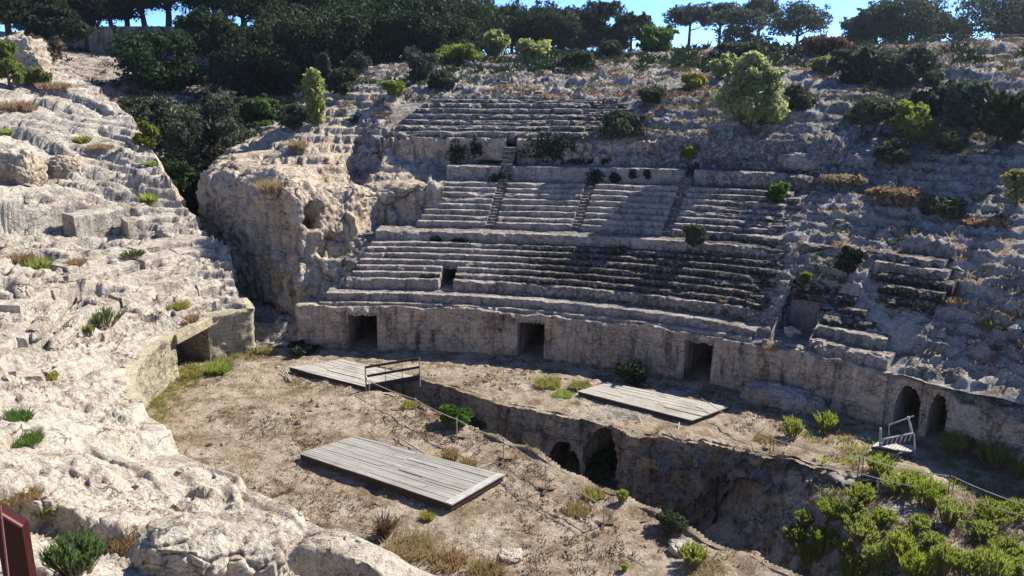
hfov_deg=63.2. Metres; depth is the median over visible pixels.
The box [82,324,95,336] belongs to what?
bush
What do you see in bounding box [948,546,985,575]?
bush
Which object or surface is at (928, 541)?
bush
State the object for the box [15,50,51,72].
stone block
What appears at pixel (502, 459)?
rope post
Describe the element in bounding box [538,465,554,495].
rope post
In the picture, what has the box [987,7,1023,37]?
pine tree
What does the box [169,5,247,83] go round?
pine tree
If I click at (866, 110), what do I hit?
shrub
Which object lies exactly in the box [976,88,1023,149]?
shrub
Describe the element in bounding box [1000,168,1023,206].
shrub
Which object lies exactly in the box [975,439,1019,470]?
bush
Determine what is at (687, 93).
hill grass
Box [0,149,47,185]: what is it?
boulder
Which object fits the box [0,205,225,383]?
seating
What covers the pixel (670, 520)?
shrub
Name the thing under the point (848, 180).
dry bush
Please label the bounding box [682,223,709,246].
shrub
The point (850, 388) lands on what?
podium wall
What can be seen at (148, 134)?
shrub
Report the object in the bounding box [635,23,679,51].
tree
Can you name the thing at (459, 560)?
grass tuft
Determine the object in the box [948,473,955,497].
stake
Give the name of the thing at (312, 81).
conifer tree
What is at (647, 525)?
rubble
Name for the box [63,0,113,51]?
pine tree
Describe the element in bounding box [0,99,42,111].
grass tuft
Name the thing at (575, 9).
pine tree
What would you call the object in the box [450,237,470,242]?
ivy
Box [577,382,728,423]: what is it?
wooden platform
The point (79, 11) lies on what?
pine tree
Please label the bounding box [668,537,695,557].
stone block
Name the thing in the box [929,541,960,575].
bush
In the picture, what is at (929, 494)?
bush
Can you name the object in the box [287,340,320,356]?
shrub
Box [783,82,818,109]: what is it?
shrub
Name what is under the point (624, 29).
pine tree
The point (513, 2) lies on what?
pine tree
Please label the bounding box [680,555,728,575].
grass tuft
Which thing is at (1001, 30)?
pine tree
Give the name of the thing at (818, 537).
bush
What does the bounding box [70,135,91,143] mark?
grass tuft
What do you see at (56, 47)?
shrub
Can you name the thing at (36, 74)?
shrub
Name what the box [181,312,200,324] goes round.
grass tuft
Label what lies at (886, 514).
bush
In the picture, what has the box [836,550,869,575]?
bush
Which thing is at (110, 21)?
pine tree
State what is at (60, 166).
stone block
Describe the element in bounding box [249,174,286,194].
grass tuft
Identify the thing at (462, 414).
shrub
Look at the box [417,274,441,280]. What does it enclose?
ivy
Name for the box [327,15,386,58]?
pine tree
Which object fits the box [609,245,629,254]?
ivy
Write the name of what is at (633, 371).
shrub
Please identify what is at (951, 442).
bush
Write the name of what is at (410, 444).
rod
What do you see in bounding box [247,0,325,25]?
pine tree
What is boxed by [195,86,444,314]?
rock cliff
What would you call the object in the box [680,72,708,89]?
shrub
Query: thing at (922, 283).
ruined seating
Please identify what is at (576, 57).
shrub
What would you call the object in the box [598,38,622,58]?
shrub
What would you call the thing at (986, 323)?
bush
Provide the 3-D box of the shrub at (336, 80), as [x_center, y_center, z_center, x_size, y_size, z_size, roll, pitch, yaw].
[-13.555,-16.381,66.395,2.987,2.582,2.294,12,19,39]
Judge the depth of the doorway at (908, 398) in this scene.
37.00 m
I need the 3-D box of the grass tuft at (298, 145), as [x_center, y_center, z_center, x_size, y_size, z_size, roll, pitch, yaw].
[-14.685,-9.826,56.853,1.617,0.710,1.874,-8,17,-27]
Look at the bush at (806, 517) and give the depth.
30.84 m
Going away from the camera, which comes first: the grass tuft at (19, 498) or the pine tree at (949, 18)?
the grass tuft at (19, 498)
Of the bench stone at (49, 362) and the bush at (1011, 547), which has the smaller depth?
the bush at (1011, 547)
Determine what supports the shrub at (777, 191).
on the hillside
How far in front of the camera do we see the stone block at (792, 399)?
37.97 m
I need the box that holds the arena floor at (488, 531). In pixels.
[146,330,1023,575]
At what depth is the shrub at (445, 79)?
65.35 m
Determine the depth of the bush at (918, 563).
26.03 m
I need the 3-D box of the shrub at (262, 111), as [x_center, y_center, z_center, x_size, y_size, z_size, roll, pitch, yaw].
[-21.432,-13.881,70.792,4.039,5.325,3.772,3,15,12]
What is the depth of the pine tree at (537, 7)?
121.23 m
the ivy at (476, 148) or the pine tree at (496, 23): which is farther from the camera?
the pine tree at (496, 23)
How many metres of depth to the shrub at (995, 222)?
40.65 m
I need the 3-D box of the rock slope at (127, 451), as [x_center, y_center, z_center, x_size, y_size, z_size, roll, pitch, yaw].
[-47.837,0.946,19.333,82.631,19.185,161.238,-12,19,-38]
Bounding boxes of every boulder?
[0,31,52,64]
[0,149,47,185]
[129,515,236,575]
[223,528,289,575]
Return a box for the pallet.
[871,442,916,454]
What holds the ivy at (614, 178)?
attached to the seating at (728, 204)
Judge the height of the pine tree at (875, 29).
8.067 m
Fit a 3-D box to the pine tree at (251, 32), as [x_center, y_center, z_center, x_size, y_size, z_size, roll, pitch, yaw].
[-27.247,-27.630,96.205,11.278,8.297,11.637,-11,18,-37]
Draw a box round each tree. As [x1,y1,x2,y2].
[0,0,67,35]
[10,0,89,29]
[10,0,100,60]
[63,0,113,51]
[89,0,146,25]
[96,2,146,25]
[104,22,209,91]
[108,0,140,25]
[110,0,189,25]
[112,0,216,25]
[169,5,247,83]
[179,0,253,19]
[180,0,258,25]
[204,32,303,98]
[232,11,313,72]
[243,0,378,76]
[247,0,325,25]
[300,67,325,125]
[307,0,432,62]
[314,52,332,83]
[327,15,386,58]
[369,0,414,59]
[377,0,476,59]
[405,7,486,55]
[436,0,497,28]
[470,0,514,51]
[481,4,527,53]
[498,0,529,52]
[505,4,545,46]
[513,0,562,35]
[531,5,598,50]
[566,0,611,49]
[577,0,627,48]
[598,11,654,50]
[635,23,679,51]
[662,1,720,48]
[707,50,738,78]
[710,1,740,43]
[711,7,776,43]
[740,0,783,36]
[763,0,833,44]
[838,15,874,42]
[849,0,906,42]
[864,0,952,44]
[918,9,954,41]
[927,0,1023,39]
[946,17,971,40]
[987,7,1013,37]
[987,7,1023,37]
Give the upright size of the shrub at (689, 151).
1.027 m
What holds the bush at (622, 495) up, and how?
on the arena floor at (488, 531)
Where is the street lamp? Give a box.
[939,0,945,41]
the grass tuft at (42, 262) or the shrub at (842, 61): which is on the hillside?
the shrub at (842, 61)
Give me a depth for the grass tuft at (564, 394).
39.58 m
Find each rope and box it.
[367,380,602,505]
[462,442,600,524]
[504,482,645,564]
[701,398,1023,504]
[773,447,1023,515]
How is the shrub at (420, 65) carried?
on the hillside
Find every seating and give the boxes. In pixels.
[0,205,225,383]
[319,226,816,341]
[380,99,666,166]
[418,147,821,244]
[770,242,958,370]
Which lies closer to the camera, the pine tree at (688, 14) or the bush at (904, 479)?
the bush at (904, 479)
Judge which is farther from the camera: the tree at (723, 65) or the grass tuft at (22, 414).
the tree at (723, 65)
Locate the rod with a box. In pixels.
[395,435,424,453]
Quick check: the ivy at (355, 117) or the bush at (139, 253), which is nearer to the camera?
the bush at (139, 253)
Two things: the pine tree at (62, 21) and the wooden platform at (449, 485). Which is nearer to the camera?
the wooden platform at (449, 485)
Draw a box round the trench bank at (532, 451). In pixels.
[361,389,788,575]
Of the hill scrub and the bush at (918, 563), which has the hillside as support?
the hill scrub
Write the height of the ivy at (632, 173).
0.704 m
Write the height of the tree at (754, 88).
5.069 m
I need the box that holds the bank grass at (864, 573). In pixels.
[681,475,1022,575]
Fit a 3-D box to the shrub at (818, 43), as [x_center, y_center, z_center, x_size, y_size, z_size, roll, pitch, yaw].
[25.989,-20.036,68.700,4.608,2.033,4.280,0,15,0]
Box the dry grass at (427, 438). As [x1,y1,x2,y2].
[177,349,985,559]
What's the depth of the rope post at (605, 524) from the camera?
28.21 m
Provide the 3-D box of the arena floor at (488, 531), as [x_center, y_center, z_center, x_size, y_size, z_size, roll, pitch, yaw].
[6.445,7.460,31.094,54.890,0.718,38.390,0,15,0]
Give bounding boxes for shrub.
[0,39,24,89]
[20,66,53,86]
[29,33,67,61]
[115,96,176,145]
[131,120,159,149]
[158,152,202,215]
[159,86,273,172]
[230,93,278,132]
[274,102,311,129]
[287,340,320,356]
[325,66,358,94]
[339,50,372,71]
[379,79,404,96]
[404,44,438,83]
[426,69,459,88]
[436,42,483,62]
[439,403,473,425]
[467,416,486,429]
[482,28,510,56]
[513,37,551,59]
[561,48,595,68]
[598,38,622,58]
[599,107,647,139]
[614,358,649,384]
[637,84,667,105]
[653,510,688,532]
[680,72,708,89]
[681,145,697,157]
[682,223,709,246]
[706,41,769,58]
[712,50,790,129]
[764,180,791,200]
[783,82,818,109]
[797,33,854,53]
[797,270,812,284]
[810,54,834,73]
[824,45,877,85]
[831,245,864,278]
[843,95,898,129]
[855,44,944,87]
[873,138,913,168]
[890,99,941,146]
[907,69,965,114]
[914,194,967,219]
[928,127,969,154]
[935,77,998,129]
[962,215,1012,227]
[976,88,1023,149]
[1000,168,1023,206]
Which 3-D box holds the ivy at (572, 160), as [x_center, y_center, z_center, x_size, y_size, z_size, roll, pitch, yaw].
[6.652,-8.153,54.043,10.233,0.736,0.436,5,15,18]
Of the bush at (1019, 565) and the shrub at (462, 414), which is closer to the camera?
the bush at (1019, 565)
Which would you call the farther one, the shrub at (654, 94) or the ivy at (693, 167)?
the shrub at (654, 94)
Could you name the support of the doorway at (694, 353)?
in the podium wall at (850, 388)
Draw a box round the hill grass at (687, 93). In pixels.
[2,35,1023,166]
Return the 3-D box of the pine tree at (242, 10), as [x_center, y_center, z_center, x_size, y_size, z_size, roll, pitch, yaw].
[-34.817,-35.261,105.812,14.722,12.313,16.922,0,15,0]
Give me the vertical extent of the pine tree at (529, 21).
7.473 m
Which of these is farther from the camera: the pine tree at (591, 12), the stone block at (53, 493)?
the pine tree at (591, 12)
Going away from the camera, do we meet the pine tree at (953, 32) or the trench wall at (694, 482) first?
the trench wall at (694, 482)
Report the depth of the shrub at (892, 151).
46.77 m
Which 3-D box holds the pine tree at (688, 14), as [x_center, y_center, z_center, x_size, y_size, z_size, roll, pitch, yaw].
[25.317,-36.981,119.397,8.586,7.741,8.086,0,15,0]
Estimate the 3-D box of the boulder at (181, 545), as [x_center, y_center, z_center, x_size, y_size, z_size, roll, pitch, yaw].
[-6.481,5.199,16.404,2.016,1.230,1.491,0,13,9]
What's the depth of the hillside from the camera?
46.64 m
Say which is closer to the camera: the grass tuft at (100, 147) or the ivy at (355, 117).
the grass tuft at (100, 147)
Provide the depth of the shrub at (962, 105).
47.42 m
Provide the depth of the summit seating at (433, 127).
56.78 m
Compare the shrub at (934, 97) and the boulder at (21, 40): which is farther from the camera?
the boulder at (21, 40)
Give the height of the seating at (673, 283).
3.958 m
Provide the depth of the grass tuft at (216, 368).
42.34 m
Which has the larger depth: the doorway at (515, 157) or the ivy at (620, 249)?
the doorway at (515, 157)
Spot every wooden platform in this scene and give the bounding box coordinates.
[289,359,418,389]
[299,436,503,510]
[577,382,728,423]
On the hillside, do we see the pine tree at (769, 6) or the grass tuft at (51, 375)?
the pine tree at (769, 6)
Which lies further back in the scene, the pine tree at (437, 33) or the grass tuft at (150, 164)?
the pine tree at (437, 33)
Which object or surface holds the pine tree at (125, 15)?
on the hillside
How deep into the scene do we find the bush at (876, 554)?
27.53 m
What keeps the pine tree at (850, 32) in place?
on the hillside
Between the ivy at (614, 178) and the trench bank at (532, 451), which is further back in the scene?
the ivy at (614, 178)
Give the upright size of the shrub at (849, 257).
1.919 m
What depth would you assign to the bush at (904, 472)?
31.08 m
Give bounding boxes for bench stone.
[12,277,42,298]
[26,300,68,341]
[40,351,58,376]
[47,306,95,352]
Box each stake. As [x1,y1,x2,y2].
[857,455,864,482]
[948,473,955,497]
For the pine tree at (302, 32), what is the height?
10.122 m
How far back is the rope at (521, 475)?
31.90 m
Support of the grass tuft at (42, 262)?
on the rock slope at (127, 451)
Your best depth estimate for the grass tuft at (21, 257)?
41.47 m
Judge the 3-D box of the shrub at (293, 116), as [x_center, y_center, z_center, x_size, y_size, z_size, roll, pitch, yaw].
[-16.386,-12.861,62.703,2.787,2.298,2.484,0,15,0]
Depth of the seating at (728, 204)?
50.39 m
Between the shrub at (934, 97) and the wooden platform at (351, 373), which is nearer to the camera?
the wooden platform at (351, 373)
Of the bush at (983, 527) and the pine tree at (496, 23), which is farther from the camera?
the pine tree at (496, 23)
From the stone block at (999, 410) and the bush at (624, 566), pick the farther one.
the stone block at (999, 410)
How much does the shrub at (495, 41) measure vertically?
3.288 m
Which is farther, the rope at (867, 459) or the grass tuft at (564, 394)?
the grass tuft at (564, 394)
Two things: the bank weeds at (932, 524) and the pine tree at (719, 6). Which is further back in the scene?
the pine tree at (719, 6)
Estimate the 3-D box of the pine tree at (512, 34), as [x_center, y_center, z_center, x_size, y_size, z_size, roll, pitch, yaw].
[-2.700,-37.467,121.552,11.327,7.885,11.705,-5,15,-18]
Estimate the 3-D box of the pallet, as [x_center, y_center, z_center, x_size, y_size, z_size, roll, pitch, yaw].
[15.504,6.461,33.740,2.167,0.414,0.720,0,15,0]
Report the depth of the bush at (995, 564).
25.05 m
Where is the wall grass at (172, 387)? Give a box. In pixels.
[146,342,277,451]
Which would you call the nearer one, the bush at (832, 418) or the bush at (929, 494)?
the bush at (929, 494)
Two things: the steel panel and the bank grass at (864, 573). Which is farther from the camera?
the bank grass at (864, 573)
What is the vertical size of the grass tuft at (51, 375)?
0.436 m
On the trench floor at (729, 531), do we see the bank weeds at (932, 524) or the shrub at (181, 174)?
the bank weeds at (932, 524)
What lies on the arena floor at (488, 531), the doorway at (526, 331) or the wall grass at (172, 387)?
the wall grass at (172, 387)
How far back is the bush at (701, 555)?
25.89 m
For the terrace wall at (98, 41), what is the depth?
99.71 m
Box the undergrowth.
[63,31,1023,186]
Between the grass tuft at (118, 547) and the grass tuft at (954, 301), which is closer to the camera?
the grass tuft at (118, 547)
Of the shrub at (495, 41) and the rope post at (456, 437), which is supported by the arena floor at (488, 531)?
the rope post at (456, 437)
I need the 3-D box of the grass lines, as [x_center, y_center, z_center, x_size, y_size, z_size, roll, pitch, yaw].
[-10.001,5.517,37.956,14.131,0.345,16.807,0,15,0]
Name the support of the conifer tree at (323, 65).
on the hillside
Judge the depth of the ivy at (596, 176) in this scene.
52.76 m
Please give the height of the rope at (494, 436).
0.381 m
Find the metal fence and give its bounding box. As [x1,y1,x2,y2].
[932,34,1023,41]
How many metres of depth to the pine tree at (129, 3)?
105.66 m
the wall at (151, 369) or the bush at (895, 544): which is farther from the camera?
the wall at (151, 369)
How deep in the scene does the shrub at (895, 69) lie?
54.32 m
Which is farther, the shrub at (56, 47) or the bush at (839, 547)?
the shrub at (56, 47)
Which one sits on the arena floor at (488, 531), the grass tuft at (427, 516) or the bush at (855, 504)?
the grass tuft at (427, 516)
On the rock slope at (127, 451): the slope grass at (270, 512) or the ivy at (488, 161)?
the slope grass at (270, 512)
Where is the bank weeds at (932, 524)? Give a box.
[746,471,1023,575]
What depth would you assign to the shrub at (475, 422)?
39.71 m
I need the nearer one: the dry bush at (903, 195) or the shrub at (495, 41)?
the dry bush at (903, 195)
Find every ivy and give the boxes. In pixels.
[348,113,361,124]
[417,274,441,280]
[429,235,441,241]
[444,138,467,163]
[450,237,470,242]
[451,269,456,276]
[468,137,484,158]
[473,158,501,163]
[484,172,511,181]
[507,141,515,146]
[516,128,581,164]
[556,157,610,164]
[585,168,605,184]
[608,172,621,182]
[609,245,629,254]
[628,169,637,178]
[643,169,650,178]
[683,161,704,172]
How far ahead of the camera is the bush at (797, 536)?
30.66 m
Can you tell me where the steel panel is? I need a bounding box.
[0,503,36,575]
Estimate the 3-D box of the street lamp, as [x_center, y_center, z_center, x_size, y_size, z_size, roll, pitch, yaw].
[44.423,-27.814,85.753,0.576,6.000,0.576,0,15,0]
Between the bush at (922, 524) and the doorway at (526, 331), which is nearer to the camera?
the bush at (922, 524)
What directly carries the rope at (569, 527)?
on the arena floor at (488, 531)
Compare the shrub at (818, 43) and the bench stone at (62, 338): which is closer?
the bench stone at (62, 338)
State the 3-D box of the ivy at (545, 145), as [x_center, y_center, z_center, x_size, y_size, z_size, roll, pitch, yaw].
[2.631,-9.222,54.912,4.733,2.687,0.468,0,15,0]
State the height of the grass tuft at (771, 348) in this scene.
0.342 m
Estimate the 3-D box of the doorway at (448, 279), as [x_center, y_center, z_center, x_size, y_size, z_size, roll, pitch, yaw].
[-3.111,-1.315,50.418,1.717,1.070,4.877,0,15,0]
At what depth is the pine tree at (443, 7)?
93.78 m
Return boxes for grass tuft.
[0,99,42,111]
[0,128,16,135]
[0,250,37,264]
[0,405,38,421]
[0,483,44,507]
[10,427,45,448]
[18,254,56,269]
[27,503,59,518]
[32,81,72,88]
[45,370,60,381]
[64,256,87,265]
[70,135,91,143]
[84,143,113,149]
[99,520,142,554]
[133,191,159,203]
[141,160,158,166]
[166,299,192,310]
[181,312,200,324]
[182,368,202,378]
[199,358,235,376]
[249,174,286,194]
[284,139,308,149]
[364,508,403,538]
[377,525,441,565]
[400,399,418,409]
[419,509,438,522]
[424,542,470,572]
[436,446,464,461]
[457,456,477,466]
[461,553,510,575]
[531,375,563,389]
[550,387,573,398]
[559,499,594,518]
[566,378,591,390]
[578,484,607,502]
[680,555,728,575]
[717,299,728,302]
[753,432,776,444]
[761,343,780,351]
[946,294,970,307]
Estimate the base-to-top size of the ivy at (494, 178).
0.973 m
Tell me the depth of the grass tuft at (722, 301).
42.02 m
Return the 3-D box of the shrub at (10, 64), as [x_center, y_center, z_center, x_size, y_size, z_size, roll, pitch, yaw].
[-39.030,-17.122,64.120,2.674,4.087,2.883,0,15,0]
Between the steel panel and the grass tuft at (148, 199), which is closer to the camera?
the steel panel
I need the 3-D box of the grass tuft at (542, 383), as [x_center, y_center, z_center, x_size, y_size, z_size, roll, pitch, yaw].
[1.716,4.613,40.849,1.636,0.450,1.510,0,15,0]
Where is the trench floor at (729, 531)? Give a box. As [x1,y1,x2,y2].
[653,462,1023,575]
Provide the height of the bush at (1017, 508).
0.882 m
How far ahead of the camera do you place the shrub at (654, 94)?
56.94 m
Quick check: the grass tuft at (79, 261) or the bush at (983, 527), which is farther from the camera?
the grass tuft at (79, 261)
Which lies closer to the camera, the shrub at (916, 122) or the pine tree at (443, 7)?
the shrub at (916, 122)
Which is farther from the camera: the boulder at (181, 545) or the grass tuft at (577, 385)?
the grass tuft at (577, 385)
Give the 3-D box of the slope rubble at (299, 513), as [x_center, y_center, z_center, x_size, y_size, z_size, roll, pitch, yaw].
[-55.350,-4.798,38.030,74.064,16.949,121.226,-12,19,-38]
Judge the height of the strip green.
0.820 m
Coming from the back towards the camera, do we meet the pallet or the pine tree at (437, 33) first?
the pine tree at (437, 33)
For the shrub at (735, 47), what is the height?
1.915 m
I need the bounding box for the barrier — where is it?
[878,415,915,456]
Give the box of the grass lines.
[153,349,452,443]
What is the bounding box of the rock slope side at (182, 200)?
[73,69,256,349]
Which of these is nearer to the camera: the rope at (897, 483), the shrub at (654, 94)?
the rope at (897, 483)
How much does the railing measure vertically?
1.535 m
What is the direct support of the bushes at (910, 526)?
on the trench floor at (729, 531)
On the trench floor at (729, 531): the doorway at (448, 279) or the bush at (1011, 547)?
the bush at (1011, 547)
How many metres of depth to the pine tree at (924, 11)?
109.61 m
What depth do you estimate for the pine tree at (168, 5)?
105.33 m
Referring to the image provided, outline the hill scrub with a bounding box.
[267,36,1023,351]
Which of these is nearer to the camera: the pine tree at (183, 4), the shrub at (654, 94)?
the shrub at (654, 94)
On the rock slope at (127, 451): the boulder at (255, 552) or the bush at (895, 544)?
the boulder at (255, 552)
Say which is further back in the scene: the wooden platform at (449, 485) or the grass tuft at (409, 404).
the grass tuft at (409, 404)
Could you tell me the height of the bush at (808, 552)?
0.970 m
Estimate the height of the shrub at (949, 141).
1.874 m
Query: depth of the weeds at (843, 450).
32.64 m
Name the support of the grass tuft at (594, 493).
on the arena floor at (488, 531)
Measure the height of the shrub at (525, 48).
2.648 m
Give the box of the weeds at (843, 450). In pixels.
[775,428,1023,505]
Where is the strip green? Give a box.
[801,422,1018,508]
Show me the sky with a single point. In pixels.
(655, 8)
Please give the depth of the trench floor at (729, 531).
32.02 m
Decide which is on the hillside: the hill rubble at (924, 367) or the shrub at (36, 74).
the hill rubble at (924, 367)
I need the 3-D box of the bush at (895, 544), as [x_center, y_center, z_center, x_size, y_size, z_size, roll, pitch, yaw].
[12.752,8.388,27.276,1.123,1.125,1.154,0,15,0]
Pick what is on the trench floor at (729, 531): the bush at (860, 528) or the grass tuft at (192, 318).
the bush at (860, 528)
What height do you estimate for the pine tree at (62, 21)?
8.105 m
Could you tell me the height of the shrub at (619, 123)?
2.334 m
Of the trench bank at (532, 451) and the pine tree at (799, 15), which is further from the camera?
the pine tree at (799, 15)
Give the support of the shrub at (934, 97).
on the hillside
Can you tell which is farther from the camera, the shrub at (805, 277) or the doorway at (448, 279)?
the doorway at (448, 279)
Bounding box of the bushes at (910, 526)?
[744,478,1022,575]
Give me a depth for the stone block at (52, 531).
20.41 m
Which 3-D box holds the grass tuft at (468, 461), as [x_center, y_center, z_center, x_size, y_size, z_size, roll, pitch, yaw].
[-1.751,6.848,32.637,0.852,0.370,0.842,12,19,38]
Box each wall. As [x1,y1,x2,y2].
[74,26,252,65]
[113,295,255,408]
[295,303,889,424]
[371,364,977,527]
[882,371,1023,466]
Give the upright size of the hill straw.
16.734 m
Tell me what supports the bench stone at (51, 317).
on the rock slope at (127, 451)
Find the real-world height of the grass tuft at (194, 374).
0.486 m
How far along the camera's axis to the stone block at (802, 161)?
48.49 m
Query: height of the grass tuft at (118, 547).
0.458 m
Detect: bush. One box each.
[35,525,111,575]
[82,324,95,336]
[89,305,126,327]
[120,248,145,260]
[567,448,616,484]
[615,489,628,503]
[620,562,629,572]
[678,540,708,568]
[780,414,805,439]
[782,521,807,546]
[794,507,814,527]
[795,540,823,566]
[804,524,838,555]
[813,409,839,432]
[816,496,846,521]
[817,172,867,187]
[829,533,855,556]
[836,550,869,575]
[841,509,888,544]
[843,495,870,519]
[847,480,875,507]
[855,536,891,571]
[865,185,929,205]
[865,453,898,477]
[869,506,899,525]
[879,468,922,497]
[885,527,919,561]
[896,545,938,575]
[897,467,927,486]
[910,512,931,534]
[912,476,949,509]
[919,527,946,549]
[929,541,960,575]
[934,494,967,526]
[940,429,968,455]
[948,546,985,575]
[960,433,979,453]
[969,517,998,541]
[971,496,1016,526]
[972,541,1015,575]
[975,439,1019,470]
[979,318,995,331]
[987,535,1023,559]
[1005,554,1023,575]
[1006,497,1023,522]
[1008,459,1023,480]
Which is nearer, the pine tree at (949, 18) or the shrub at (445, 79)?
the shrub at (445, 79)
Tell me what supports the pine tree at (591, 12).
on the hillside
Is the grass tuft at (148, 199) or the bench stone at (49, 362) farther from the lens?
the grass tuft at (148, 199)
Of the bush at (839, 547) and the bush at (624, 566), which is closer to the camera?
the bush at (624, 566)
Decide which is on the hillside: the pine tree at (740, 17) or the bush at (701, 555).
the pine tree at (740, 17)
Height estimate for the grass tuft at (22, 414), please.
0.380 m
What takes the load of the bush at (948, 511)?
on the trench floor at (729, 531)
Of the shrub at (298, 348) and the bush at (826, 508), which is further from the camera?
the shrub at (298, 348)
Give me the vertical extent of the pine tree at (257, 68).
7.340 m
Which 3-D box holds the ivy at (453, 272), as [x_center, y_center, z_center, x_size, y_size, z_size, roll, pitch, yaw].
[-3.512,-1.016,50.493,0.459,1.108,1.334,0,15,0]
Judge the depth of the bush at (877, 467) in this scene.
31.65 m
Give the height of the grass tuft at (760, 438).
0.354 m
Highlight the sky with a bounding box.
[0,0,1001,54]
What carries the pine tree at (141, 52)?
on the hillside
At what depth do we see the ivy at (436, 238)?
49.63 m
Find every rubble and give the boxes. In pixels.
[0,89,361,575]
[182,350,981,575]
[254,43,1023,387]
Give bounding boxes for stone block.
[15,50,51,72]
[25,482,68,518]
[40,526,57,538]
[44,155,83,178]
[499,548,523,564]
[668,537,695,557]
[739,381,827,416]
[777,152,830,170]
[847,154,875,168]
[974,394,1023,423]
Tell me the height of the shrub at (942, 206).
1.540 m
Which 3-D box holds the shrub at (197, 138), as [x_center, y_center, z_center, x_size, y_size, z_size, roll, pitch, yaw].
[-24.272,-11.941,66.362,8.423,8.166,8.033,-11,18,-37]
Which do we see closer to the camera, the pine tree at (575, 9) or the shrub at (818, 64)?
the shrub at (818, 64)
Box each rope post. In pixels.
[451,418,464,442]
[497,438,511,464]
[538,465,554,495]
[596,505,613,529]
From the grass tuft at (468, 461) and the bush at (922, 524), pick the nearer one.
the bush at (922, 524)
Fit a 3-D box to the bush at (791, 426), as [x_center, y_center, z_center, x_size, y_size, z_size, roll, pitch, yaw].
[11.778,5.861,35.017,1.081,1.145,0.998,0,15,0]
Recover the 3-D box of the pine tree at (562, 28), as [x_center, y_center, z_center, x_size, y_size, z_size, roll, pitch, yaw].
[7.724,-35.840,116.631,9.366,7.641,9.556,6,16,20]
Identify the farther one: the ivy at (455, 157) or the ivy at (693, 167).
the ivy at (455, 157)
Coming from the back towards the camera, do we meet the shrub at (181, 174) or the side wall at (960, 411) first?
the shrub at (181, 174)
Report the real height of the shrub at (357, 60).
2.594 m
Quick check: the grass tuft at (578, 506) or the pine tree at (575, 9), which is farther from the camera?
the pine tree at (575, 9)
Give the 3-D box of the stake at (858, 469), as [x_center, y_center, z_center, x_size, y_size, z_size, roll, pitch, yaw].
[12.812,6.966,30.663,0.188,1.781,0.049,0,15,0]
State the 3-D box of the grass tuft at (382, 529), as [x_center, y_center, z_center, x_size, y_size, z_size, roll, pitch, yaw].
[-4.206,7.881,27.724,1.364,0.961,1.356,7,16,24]
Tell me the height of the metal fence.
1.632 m
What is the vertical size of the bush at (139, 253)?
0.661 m
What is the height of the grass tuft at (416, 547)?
0.586 m
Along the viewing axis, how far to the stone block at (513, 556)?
26.27 m
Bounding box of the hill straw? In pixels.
[328,37,1023,371]
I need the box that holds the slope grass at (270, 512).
[0,114,347,549]
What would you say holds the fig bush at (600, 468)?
in the trench wall at (694, 482)
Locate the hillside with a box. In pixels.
[0,31,1023,403]
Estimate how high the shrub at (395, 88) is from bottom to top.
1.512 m
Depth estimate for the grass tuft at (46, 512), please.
20.26 m
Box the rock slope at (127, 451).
[0,59,435,575]
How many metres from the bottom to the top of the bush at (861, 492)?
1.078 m
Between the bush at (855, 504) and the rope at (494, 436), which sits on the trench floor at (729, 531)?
the bush at (855, 504)
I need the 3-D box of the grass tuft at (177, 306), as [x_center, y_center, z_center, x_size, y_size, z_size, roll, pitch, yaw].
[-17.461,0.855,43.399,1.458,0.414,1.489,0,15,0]
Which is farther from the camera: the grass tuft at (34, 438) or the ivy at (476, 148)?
the ivy at (476, 148)
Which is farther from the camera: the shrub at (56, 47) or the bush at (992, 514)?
the shrub at (56, 47)
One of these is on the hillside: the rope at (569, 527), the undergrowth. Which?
the undergrowth
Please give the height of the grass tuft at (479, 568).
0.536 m
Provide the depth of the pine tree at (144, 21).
112.36 m
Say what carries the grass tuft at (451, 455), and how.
on the arena floor at (488, 531)
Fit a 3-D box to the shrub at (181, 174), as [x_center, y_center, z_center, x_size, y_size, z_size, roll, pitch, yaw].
[-24.155,-6.512,60.133,5.119,6.770,5.186,-10,17,-32]
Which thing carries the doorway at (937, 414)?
in the side wall at (960, 411)
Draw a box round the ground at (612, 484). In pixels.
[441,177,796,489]
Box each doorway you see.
[348,313,377,346]
[443,266,454,283]
[509,141,516,164]
[517,320,544,355]
[683,339,712,377]
[892,376,923,433]
[925,387,975,438]
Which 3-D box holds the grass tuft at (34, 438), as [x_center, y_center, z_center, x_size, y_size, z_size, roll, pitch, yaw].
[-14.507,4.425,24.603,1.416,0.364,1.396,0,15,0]
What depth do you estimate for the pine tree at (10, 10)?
85.86 m
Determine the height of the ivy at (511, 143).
0.908 m
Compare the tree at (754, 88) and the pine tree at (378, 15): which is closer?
the tree at (754, 88)
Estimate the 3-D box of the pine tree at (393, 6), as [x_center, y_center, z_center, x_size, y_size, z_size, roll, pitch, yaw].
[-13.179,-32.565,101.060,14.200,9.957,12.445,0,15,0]
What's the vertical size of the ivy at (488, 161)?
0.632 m
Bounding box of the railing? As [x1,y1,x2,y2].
[364,357,420,393]
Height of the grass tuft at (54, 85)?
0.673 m
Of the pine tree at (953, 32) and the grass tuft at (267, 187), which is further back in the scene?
the pine tree at (953, 32)
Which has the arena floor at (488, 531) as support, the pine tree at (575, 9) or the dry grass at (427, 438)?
the dry grass at (427, 438)
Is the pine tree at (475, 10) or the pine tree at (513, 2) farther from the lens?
the pine tree at (513, 2)
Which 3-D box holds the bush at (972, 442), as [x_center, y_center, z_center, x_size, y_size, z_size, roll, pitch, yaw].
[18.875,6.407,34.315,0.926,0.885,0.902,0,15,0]
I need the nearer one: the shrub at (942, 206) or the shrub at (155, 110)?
the shrub at (942, 206)

